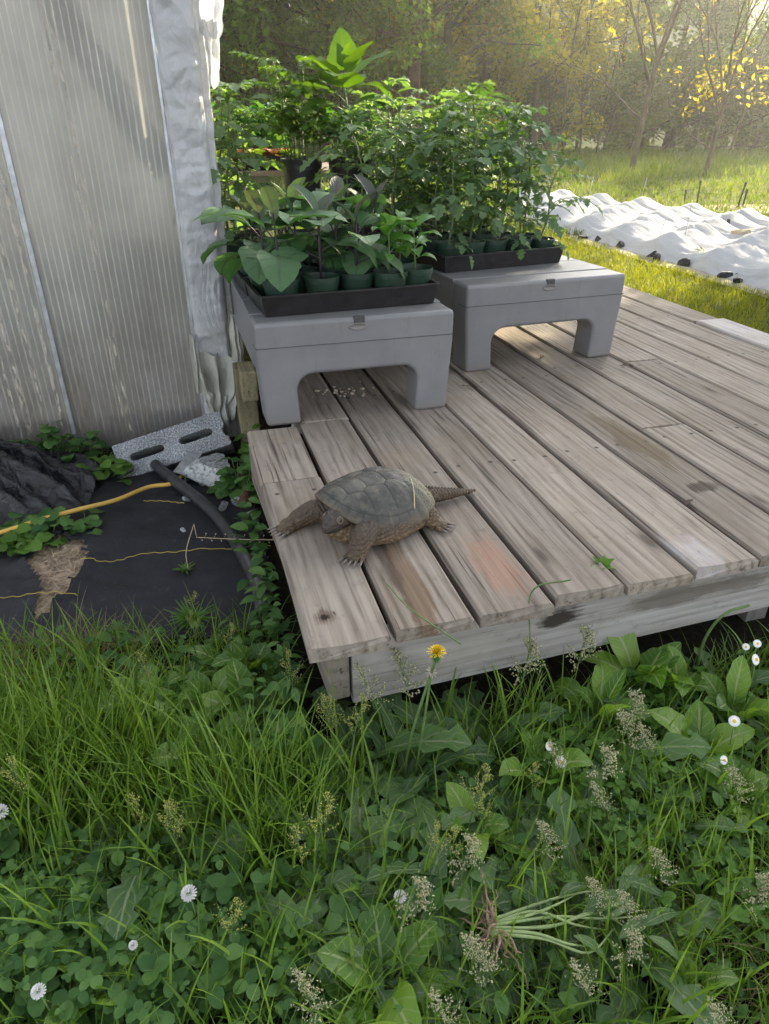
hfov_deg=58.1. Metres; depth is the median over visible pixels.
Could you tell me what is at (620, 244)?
weight bag
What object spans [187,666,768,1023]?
wood sorrel patch
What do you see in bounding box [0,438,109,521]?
black plastic heap
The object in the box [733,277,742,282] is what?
weight bag
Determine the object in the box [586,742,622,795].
seed head grass
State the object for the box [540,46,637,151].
shrub
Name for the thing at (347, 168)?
potted tomato
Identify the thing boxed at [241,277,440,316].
seedling tray
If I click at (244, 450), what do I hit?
creeping weed
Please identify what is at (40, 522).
creeping weed
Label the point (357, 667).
seed head grass
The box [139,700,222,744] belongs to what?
broad leaf weed
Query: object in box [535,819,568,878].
seed head grass
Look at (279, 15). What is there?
leafy tree
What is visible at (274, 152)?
lettuce
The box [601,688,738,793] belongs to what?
dandelion plant
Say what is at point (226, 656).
broad leaf weed
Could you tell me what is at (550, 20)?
thin tree
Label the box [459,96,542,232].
potted tomato
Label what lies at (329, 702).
seed head grass
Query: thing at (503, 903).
weed
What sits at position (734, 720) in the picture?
daisy
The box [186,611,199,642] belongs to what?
seed head grass
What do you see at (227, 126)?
pepper seedling
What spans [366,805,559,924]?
dandelion plant
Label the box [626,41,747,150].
shrub
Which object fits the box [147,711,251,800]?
broad leaf weed
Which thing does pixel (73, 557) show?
straw
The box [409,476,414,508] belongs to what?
grass stalk
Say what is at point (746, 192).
stake
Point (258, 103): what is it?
pepper seedling
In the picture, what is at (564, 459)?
wooden deck
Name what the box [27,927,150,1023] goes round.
broad leaf weed
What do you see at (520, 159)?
potted tomato
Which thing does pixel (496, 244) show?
potted tomato
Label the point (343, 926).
dandelion plant
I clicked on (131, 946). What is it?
clover flower
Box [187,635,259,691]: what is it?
broad leaf weed
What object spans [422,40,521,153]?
shrub
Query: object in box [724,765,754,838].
seed head grass
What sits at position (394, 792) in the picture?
dandelion plant
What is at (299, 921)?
dandelion plant
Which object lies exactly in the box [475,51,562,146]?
shrub
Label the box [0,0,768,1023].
ground
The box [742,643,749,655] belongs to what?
daisy
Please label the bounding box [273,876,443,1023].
dandelion plant
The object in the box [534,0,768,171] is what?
young tree
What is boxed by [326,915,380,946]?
broad leaf weed
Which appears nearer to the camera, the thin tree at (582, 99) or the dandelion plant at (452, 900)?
the dandelion plant at (452, 900)
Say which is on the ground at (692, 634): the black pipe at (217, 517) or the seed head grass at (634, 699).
the seed head grass at (634, 699)
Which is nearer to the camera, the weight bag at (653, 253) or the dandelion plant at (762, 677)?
the dandelion plant at (762, 677)
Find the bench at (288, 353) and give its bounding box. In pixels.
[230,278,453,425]
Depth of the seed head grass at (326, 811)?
1.04 m
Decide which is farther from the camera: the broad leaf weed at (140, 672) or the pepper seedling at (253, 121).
the pepper seedling at (253, 121)
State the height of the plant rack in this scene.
0.311 m
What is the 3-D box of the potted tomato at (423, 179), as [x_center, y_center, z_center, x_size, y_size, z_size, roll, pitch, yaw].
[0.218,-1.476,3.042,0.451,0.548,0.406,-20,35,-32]
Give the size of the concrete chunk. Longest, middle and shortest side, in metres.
0.199 x 0.167 x 0.077 m
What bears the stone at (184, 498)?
on the black landscape fabric
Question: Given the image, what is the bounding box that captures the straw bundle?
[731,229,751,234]
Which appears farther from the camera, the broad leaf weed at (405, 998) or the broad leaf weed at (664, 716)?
the broad leaf weed at (664, 716)
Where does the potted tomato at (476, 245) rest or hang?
in the seedling tray at (461, 263)
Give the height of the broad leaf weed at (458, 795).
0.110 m
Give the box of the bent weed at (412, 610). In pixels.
[387,583,460,644]
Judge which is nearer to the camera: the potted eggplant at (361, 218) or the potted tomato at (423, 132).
the potted eggplant at (361, 218)
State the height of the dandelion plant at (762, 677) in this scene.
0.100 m
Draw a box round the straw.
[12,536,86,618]
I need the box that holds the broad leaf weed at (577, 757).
[492,724,592,787]
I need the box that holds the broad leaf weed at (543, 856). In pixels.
[520,841,589,891]
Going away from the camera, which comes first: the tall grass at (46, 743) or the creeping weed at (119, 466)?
the tall grass at (46, 743)
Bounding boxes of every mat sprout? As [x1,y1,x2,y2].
[106,620,126,631]
[164,597,216,634]
[174,562,193,574]
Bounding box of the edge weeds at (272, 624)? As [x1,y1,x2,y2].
[221,497,330,784]
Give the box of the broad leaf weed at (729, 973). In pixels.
[655,938,739,1008]
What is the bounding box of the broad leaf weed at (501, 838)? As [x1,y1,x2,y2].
[481,815,528,861]
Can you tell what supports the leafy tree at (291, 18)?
on the ground at (692, 634)
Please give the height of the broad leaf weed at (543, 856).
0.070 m
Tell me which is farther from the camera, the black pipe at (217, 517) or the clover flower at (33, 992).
the black pipe at (217, 517)
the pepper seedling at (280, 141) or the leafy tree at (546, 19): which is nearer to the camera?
the pepper seedling at (280, 141)
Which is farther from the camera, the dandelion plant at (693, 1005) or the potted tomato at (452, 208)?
the potted tomato at (452, 208)
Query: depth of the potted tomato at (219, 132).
2.54 m
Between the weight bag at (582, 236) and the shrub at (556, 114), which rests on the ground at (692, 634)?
the shrub at (556, 114)
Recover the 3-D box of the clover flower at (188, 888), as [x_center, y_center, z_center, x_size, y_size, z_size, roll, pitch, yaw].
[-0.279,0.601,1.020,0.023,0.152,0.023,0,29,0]
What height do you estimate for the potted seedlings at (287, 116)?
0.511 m
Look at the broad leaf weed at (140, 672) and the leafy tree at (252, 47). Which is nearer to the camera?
the broad leaf weed at (140, 672)
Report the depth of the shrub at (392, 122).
24.66 m
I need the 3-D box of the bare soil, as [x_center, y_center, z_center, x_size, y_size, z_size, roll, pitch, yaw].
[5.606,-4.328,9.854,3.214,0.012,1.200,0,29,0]
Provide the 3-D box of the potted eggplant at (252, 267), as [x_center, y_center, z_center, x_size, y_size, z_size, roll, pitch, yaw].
[-0.379,-0.788,2.056,0.330,0.320,0.312,-17,34,-28]
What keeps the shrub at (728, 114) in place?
on the ground at (692, 634)
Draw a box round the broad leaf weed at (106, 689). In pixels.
[65,688,139,743]
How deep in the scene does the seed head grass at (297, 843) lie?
1.01 m
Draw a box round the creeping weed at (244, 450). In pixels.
[232,424,260,457]
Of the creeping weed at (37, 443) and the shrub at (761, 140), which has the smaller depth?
the creeping weed at (37, 443)
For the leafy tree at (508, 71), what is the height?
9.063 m
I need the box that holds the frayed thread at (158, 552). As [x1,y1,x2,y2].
[80,545,270,561]
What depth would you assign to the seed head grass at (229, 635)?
1.50 m
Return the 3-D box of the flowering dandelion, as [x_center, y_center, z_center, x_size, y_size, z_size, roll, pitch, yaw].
[0.027,0.385,1.224,0.269,0.335,0.278,0,29,0]
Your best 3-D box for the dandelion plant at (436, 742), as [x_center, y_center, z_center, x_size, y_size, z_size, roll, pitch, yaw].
[-0.044,0.470,1.286,0.338,0.152,0.402,-17,34,-28]
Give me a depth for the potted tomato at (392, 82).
2.65 m
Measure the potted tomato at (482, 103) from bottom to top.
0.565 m
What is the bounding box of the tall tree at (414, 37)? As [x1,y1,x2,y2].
[318,0,441,155]
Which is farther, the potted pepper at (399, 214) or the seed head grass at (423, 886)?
the potted pepper at (399, 214)
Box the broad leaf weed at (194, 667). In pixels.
[168,660,217,684]
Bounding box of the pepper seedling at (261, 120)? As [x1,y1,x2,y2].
[251,106,273,147]
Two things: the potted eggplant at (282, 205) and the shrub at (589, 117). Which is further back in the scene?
the shrub at (589, 117)
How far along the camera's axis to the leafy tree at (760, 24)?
29.88 m
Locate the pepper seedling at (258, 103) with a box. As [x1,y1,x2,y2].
[249,100,274,148]
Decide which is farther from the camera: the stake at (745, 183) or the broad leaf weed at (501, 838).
the stake at (745, 183)
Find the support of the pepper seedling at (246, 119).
in the seedling tray
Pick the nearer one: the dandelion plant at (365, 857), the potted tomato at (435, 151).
the dandelion plant at (365, 857)
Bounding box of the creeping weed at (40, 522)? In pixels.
[0,506,104,547]
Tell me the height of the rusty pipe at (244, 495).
0.072 m
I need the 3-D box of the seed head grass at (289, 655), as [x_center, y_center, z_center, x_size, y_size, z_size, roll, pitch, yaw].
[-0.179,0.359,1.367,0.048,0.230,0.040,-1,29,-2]
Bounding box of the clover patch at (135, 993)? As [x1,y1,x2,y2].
[0,762,389,1023]
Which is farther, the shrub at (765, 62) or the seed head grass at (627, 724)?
the shrub at (765, 62)
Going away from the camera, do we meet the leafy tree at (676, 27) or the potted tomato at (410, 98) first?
the potted tomato at (410, 98)
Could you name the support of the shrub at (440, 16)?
on the ground at (692, 634)
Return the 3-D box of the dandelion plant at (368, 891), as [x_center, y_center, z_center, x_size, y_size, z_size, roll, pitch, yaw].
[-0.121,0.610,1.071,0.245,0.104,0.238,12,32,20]
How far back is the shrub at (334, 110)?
22.51 m
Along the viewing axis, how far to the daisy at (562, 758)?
1.22 m
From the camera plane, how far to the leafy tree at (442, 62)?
19.02 m
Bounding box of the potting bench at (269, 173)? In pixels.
[222,163,380,225]
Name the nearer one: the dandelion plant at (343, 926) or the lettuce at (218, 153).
the dandelion plant at (343, 926)
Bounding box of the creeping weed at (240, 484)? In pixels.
[206,454,257,501]
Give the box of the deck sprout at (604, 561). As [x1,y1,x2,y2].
[590,555,615,569]
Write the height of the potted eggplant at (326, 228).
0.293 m
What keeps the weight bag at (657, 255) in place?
on the grass strip
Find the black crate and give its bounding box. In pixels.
[279,202,390,255]
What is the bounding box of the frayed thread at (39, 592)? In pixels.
[0,591,76,598]
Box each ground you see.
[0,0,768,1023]
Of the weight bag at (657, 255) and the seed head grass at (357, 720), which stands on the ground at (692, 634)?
the seed head grass at (357, 720)
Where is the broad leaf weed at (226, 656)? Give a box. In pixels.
[212,642,287,689]
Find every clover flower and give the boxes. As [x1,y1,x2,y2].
[0,804,18,853]
[30,983,49,1010]
[128,940,138,956]
[180,884,196,916]
[394,889,406,903]
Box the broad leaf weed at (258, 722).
[221,710,308,763]
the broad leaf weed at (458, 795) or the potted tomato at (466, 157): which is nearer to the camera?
the broad leaf weed at (458, 795)
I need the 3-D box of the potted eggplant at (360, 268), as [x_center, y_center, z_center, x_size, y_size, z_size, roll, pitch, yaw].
[-0.059,-0.865,2.166,0.301,0.345,0.350,0,29,0]
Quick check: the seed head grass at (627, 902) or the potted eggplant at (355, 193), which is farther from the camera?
the potted eggplant at (355, 193)
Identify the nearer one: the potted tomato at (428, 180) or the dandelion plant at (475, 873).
the dandelion plant at (475, 873)
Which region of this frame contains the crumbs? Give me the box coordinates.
[312,381,373,403]
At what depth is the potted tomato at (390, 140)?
2.48 m
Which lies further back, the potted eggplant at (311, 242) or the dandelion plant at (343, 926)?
the potted eggplant at (311, 242)
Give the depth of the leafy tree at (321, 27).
24.16 m
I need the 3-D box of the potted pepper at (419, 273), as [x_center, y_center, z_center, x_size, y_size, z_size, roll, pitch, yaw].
[0.094,-0.783,2.126,0.175,0.242,0.168,8,30,13]
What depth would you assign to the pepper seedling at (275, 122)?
3.59 m
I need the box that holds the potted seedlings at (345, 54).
[288,27,401,201]
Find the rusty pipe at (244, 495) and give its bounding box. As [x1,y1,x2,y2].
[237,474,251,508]
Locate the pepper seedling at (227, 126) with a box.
[217,110,238,147]
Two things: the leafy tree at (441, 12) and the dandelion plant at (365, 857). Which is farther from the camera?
the leafy tree at (441, 12)
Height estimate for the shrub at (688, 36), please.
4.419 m
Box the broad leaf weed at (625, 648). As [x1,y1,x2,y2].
[583,632,694,710]
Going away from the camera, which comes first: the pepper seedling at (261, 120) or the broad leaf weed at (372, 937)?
the broad leaf weed at (372, 937)
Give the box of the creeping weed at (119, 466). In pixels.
[75,452,134,484]
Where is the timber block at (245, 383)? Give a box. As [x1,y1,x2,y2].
[232,361,259,442]
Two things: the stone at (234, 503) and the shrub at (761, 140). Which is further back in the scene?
the shrub at (761, 140)
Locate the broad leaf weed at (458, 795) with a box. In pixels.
[435,782,533,860]
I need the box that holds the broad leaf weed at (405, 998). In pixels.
[317,905,450,1023]
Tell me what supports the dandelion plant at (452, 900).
on the ground at (692, 634)
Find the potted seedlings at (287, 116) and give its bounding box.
[227,51,340,200]
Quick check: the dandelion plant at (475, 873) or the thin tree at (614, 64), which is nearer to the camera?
the dandelion plant at (475, 873)
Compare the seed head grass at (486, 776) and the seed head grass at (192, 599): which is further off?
the seed head grass at (192, 599)
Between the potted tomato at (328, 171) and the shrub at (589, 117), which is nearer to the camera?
the potted tomato at (328, 171)
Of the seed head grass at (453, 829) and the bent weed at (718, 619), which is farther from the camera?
the bent weed at (718, 619)
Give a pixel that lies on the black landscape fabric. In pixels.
(150, 583)
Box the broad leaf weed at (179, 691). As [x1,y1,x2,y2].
[139,670,211,714]
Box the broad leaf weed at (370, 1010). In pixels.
[307,957,381,1023]
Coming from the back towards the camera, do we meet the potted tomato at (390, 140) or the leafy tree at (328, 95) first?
the leafy tree at (328, 95)
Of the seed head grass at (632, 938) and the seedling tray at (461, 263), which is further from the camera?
the seedling tray at (461, 263)
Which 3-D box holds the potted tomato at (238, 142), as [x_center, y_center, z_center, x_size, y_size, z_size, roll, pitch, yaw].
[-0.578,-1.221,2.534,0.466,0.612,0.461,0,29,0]
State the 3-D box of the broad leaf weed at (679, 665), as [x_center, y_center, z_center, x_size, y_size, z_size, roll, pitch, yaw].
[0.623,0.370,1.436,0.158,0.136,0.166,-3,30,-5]
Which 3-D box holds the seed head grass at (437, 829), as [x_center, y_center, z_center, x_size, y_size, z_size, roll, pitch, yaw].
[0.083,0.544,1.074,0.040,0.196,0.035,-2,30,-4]
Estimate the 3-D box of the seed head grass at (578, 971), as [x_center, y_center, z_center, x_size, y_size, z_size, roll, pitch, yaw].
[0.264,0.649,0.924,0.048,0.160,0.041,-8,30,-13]
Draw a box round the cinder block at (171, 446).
[112,411,234,476]
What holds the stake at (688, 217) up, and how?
on the ground at (692, 634)
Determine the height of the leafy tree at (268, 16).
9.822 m
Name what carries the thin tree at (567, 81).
on the ground at (692, 634)
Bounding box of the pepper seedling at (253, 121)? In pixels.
[234,107,255,146]
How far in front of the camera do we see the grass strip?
5.88 m
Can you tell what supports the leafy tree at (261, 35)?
on the ground at (692, 634)
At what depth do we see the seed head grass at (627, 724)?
1.23 m
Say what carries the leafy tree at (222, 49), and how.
on the ground at (692, 634)
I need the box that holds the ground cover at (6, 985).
[0,615,768,1023]
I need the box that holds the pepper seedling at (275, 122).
[267,101,284,146]
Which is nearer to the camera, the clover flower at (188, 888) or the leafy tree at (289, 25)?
the clover flower at (188, 888)
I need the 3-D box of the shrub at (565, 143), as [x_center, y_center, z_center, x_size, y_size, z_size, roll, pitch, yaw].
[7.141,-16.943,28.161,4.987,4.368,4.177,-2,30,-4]
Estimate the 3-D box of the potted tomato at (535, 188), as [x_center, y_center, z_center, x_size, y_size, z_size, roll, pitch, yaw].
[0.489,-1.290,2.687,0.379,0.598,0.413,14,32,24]
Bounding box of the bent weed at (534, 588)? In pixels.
[512,579,570,715]
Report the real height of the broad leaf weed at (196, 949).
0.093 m
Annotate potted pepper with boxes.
[368,214,414,287]
[382,209,425,266]
[384,214,440,284]
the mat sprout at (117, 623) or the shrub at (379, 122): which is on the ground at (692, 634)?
the shrub at (379, 122)
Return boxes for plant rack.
[416,255,624,371]
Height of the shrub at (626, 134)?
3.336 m
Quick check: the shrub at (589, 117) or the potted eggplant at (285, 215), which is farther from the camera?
the shrub at (589, 117)
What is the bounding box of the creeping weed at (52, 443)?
[7,420,110,461]
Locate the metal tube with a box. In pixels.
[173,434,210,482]
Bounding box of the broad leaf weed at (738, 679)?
[701,655,768,719]
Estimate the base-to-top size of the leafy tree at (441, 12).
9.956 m
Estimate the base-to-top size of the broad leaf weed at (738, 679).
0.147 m
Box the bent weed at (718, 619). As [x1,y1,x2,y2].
[695,604,749,672]
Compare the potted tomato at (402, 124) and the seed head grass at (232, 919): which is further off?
the potted tomato at (402, 124)
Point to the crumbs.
(341, 391)
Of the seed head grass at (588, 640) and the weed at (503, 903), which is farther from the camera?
the seed head grass at (588, 640)
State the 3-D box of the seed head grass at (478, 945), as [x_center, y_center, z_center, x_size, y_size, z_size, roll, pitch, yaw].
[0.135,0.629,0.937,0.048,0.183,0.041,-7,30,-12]
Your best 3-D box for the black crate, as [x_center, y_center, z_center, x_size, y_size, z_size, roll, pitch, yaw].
[-0.215,-1.179,2.873,0.428,0.207,0.271,-8,30,-14]
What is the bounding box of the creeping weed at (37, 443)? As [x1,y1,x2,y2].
[19,440,41,445]
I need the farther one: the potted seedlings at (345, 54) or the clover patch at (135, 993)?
the potted seedlings at (345, 54)
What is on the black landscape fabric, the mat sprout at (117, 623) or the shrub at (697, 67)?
the mat sprout at (117, 623)
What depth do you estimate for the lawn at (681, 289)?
5.22 m
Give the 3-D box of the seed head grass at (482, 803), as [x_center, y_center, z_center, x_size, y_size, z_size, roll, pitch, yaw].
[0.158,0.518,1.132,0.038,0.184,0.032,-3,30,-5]
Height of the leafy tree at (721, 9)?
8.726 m
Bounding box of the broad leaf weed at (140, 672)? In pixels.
[97,663,179,724]
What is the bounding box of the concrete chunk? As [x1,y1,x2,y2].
[180,453,229,486]
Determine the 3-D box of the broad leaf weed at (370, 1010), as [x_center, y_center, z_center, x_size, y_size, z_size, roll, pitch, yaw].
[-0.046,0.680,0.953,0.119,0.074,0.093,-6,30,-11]
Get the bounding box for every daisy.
[546,742,550,774]
[555,756,566,782]
[720,755,727,772]
[728,715,739,744]
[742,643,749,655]
[746,654,758,701]
[750,640,760,672]
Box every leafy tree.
[209,0,248,101]
[213,0,331,148]
[215,0,342,114]
[219,0,276,42]
[227,0,341,97]
[228,0,318,67]
[247,0,437,155]
[256,0,403,155]
[264,1,358,146]
[299,0,439,147]
[314,0,529,145]
[354,0,456,122]
[362,0,558,153]
[371,0,516,118]
[422,0,601,138]
[453,0,664,152]
[517,0,647,147]
[556,0,703,146]
[617,0,751,148]
[678,0,763,145]
[747,0,768,45]
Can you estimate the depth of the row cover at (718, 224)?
7.54 m
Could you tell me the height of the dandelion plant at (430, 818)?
0.186 m
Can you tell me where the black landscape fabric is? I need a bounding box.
[0,468,271,645]
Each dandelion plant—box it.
[41,778,253,939]
[179,824,324,994]
[243,840,393,997]
[264,795,410,935]
[273,686,471,858]
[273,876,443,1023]
[305,759,436,882]
[323,845,449,966]
[326,696,495,886]
[334,841,499,997]
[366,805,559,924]
[381,791,518,893]
[383,910,512,1023]
[387,692,528,817]
[424,681,567,818]
[438,762,549,856]
[443,855,588,1016]
[447,778,588,921]
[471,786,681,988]
[497,769,614,849]
[529,860,725,1023]
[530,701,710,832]
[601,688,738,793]
[605,765,747,883]
[681,646,768,750]
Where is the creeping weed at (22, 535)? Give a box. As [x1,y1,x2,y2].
[0,523,65,556]
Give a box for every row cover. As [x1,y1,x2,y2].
[501,189,768,225]
[515,192,768,231]
[522,193,768,239]
[524,202,768,253]
[538,205,768,289]
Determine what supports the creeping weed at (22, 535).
on the black landscape fabric
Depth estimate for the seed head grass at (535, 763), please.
1.16 m
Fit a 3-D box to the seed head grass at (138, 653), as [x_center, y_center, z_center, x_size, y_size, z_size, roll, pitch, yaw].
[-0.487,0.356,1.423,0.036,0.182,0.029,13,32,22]
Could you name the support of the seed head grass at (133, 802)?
on the ground at (692, 634)
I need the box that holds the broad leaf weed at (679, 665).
[664,646,723,722]
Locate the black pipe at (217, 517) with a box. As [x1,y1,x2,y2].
[150,459,269,618]
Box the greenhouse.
[0,0,243,451]
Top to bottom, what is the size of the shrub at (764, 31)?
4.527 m
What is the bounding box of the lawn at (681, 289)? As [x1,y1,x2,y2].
[486,215,768,333]
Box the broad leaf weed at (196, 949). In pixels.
[145,873,242,954]
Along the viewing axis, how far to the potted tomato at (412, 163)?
2.57 m
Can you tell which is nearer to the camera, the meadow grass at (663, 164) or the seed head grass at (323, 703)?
the seed head grass at (323, 703)
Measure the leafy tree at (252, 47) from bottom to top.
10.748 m
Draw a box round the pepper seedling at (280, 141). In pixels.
[267,116,288,148]
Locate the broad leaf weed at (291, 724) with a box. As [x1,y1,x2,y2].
[217,709,343,820]
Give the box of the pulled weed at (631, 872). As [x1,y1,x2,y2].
[460,864,678,988]
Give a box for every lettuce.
[216,150,228,155]
[245,149,270,156]
[263,149,284,160]
[279,149,304,155]
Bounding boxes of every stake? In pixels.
[685,200,692,234]
[696,181,701,203]
[737,182,746,206]
[742,189,748,205]
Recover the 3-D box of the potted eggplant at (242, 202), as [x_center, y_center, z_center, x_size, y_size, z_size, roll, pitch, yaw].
[-0.431,-0.861,2.212,0.303,0.293,0.366,25,38,37]
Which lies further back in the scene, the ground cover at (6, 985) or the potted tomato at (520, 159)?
the potted tomato at (520, 159)
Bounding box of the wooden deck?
[247,285,768,702]
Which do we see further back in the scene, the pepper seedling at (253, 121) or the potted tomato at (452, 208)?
the pepper seedling at (253, 121)
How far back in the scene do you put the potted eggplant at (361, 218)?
2.05 m
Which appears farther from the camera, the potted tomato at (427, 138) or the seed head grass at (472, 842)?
the potted tomato at (427, 138)
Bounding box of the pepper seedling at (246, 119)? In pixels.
[235,106,260,148]
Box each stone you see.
[182,496,191,501]
[218,501,227,510]
[231,497,238,505]
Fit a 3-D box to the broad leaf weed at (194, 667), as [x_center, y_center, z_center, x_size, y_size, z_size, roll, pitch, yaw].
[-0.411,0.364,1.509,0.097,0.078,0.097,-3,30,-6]
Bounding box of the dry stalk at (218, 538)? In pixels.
[186,524,273,569]
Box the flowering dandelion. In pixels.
[344,644,471,847]
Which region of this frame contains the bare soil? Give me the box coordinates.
[679,204,768,212]
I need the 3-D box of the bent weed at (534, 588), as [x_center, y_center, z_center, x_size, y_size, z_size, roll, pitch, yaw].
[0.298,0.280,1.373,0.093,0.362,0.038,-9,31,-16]
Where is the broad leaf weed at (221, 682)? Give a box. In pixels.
[169,665,230,720]
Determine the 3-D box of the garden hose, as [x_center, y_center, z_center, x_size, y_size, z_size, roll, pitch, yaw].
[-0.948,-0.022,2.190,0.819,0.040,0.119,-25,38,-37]
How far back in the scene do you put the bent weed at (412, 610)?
1.25 m
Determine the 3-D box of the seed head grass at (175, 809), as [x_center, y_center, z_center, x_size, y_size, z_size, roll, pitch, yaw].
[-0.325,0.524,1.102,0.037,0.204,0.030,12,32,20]
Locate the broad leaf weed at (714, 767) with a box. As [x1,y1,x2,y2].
[695,755,768,826]
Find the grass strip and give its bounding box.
[505,213,768,297]
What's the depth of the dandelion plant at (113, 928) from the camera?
1.12 m
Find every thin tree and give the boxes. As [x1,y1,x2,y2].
[451,1,508,82]
[537,0,605,150]
[539,0,572,149]
[557,0,594,153]
[589,5,630,153]
[728,0,768,151]
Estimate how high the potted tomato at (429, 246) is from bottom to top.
0.555 m
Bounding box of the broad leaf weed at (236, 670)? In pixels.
[199,657,305,732]
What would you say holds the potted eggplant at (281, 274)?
in the seedling tray at (320, 302)
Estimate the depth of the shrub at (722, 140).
27.47 m
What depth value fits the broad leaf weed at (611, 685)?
1.38 m
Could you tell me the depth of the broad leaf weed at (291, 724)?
1.27 m
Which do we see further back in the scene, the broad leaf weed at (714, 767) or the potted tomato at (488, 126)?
the potted tomato at (488, 126)
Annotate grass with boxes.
[0,581,768,1023]
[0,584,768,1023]
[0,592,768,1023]
[0,754,40,840]
[125,792,152,847]
[134,651,154,687]
[157,800,186,864]
[165,798,189,853]
[184,591,198,610]
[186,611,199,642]
[212,897,246,944]
[218,623,237,647]
[268,145,768,236]
[280,650,303,708]
[286,823,315,889]
[289,967,335,1023]
[299,792,340,863]
[315,692,337,745]
[320,694,344,744]
[337,693,373,760]
[354,660,393,741]
[389,648,431,731]
[395,871,436,930]
[425,821,453,873]
[427,986,462,1023]
[445,826,466,876]
[446,828,484,885]
[458,932,501,1014]
[459,763,494,829]
[466,931,508,992]
[472,790,495,834]
[508,637,544,712]
[526,761,545,808]
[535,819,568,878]
[543,738,577,789]
[564,957,610,1023]
[566,624,604,684]
[585,876,618,939]
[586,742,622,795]
[586,781,618,831]
[609,922,651,1005]
[614,889,649,942]
[615,688,649,752]
[617,710,648,779]
[632,721,666,761]
[648,846,679,905]
[698,995,737,1023]
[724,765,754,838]
[736,868,768,949]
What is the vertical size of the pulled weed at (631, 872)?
0.080 m
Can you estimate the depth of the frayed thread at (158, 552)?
1.99 m
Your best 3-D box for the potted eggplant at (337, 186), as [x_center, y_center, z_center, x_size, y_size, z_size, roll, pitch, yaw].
[-0.141,-0.851,2.147,0.366,0.340,0.303,-17,34,-27]
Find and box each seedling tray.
[216,155,307,170]
[233,257,317,295]
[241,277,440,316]
[305,250,413,258]
[413,244,566,272]
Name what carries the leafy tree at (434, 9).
on the ground at (692, 634)
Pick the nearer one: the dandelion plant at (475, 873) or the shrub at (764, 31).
the dandelion plant at (475, 873)
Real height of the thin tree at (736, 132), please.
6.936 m
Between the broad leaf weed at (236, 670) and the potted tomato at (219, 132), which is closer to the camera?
the broad leaf weed at (236, 670)
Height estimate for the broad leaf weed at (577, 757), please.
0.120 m
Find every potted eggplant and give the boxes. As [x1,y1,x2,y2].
[193,189,328,295]
[200,195,304,276]
[204,186,349,295]
[204,192,267,262]
[231,217,328,252]
[246,200,323,264]
[253,177,344,292]
[270,188,354,271]
[271,184,377,292]
[278,176,388,289]
[313,188,401,267]
[321,174,414,287]
[322,194,404,289]
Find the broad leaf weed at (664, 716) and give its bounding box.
[649,699,754,794]
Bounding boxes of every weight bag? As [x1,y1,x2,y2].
[578,234,587,238]
[616,241,624,247]
[646,251,656,256]
[653,253,660,259]
[677,258,690,266]
[717,271,732,277]
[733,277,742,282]
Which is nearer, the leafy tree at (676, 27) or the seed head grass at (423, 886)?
the seed head grass at (423, 886)
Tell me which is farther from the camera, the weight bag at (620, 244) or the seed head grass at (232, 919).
the weight bag at (620, 244)
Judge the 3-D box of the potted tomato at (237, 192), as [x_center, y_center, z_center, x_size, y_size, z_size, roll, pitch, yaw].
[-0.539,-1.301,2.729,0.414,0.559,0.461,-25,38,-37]
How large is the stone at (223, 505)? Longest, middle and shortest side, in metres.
0.043 x 0.032 x 0.024 m
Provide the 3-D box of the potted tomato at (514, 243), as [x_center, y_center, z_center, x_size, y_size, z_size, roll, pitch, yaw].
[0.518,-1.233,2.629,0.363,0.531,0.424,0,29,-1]
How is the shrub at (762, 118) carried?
on the ground at (692, 634)
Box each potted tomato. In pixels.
[175,85,273,236]
[210,81,286,257]
[210,88,281,232]
[213,78,296,245]
[214,101,286,236]
[299,99,420,249]
[308,113,392,250]
[315,97,433,234]
[322,120,383,234]
[323,89,413,233]
[335,76,439,234]
[344,92,461,250]
[359,118,451,243]
[369,95,447,220]
[370,107,464,227]
[371,100,431,205]
[377,87,487,235]
[381,106,475,225]
[383,98,505,252]
[393,103,451,221]
[394,87,491,217]
[398,110,506,269]
[409,79,537,239]
[410,99,508,244]
[411,109,479,227]
[411,114,496,219]
[412,117,488,235]
[414,106,524,254]
[417,94,502,227]
[424,101,525,222]
[425,87,524,230]
[444,100,568,252]
[457,91,553,240]
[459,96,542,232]
[475,106,573,259]
[479,105,582,246]
[504,157,602,259]
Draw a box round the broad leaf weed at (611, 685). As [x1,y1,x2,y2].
[549,662,651,752]
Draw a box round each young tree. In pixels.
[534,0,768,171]
[673,0,768,176]
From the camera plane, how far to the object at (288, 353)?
2.04 m
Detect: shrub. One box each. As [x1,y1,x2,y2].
[210,44,299,148]
[238,55,316,144]
[256,36,335,151]
[274,40,375,148]
[356,66,422,151]
[389,60,472,137]
[396,6,502,137]
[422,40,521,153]
[469,48,555,146]
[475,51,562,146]
[510,66,587,150]
[515,30,619,149]
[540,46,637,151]
[572,56,664,151]
[600,62,668,148]
[601,51,689,148]
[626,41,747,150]
[634,29,750,147]
[653,29,768,149]
[655,52,764,148]
[673,32,768,149]
[680,6,768,150]
[707,46,768,150]
[724,29,768,149]
[743,74,768,139]
[751,73,768,147]
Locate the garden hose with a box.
[0,475,183,534]
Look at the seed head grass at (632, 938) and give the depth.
0.93 m
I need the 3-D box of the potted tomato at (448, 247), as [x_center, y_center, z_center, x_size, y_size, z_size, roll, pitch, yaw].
[0.237,-1.151,2.498,0.384,0.518,0.426,0,29,0]
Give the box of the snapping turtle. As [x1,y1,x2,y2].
[267,466,475,567]
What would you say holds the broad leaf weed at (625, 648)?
on the ground at (692, 634)
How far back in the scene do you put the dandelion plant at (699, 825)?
1.18 m

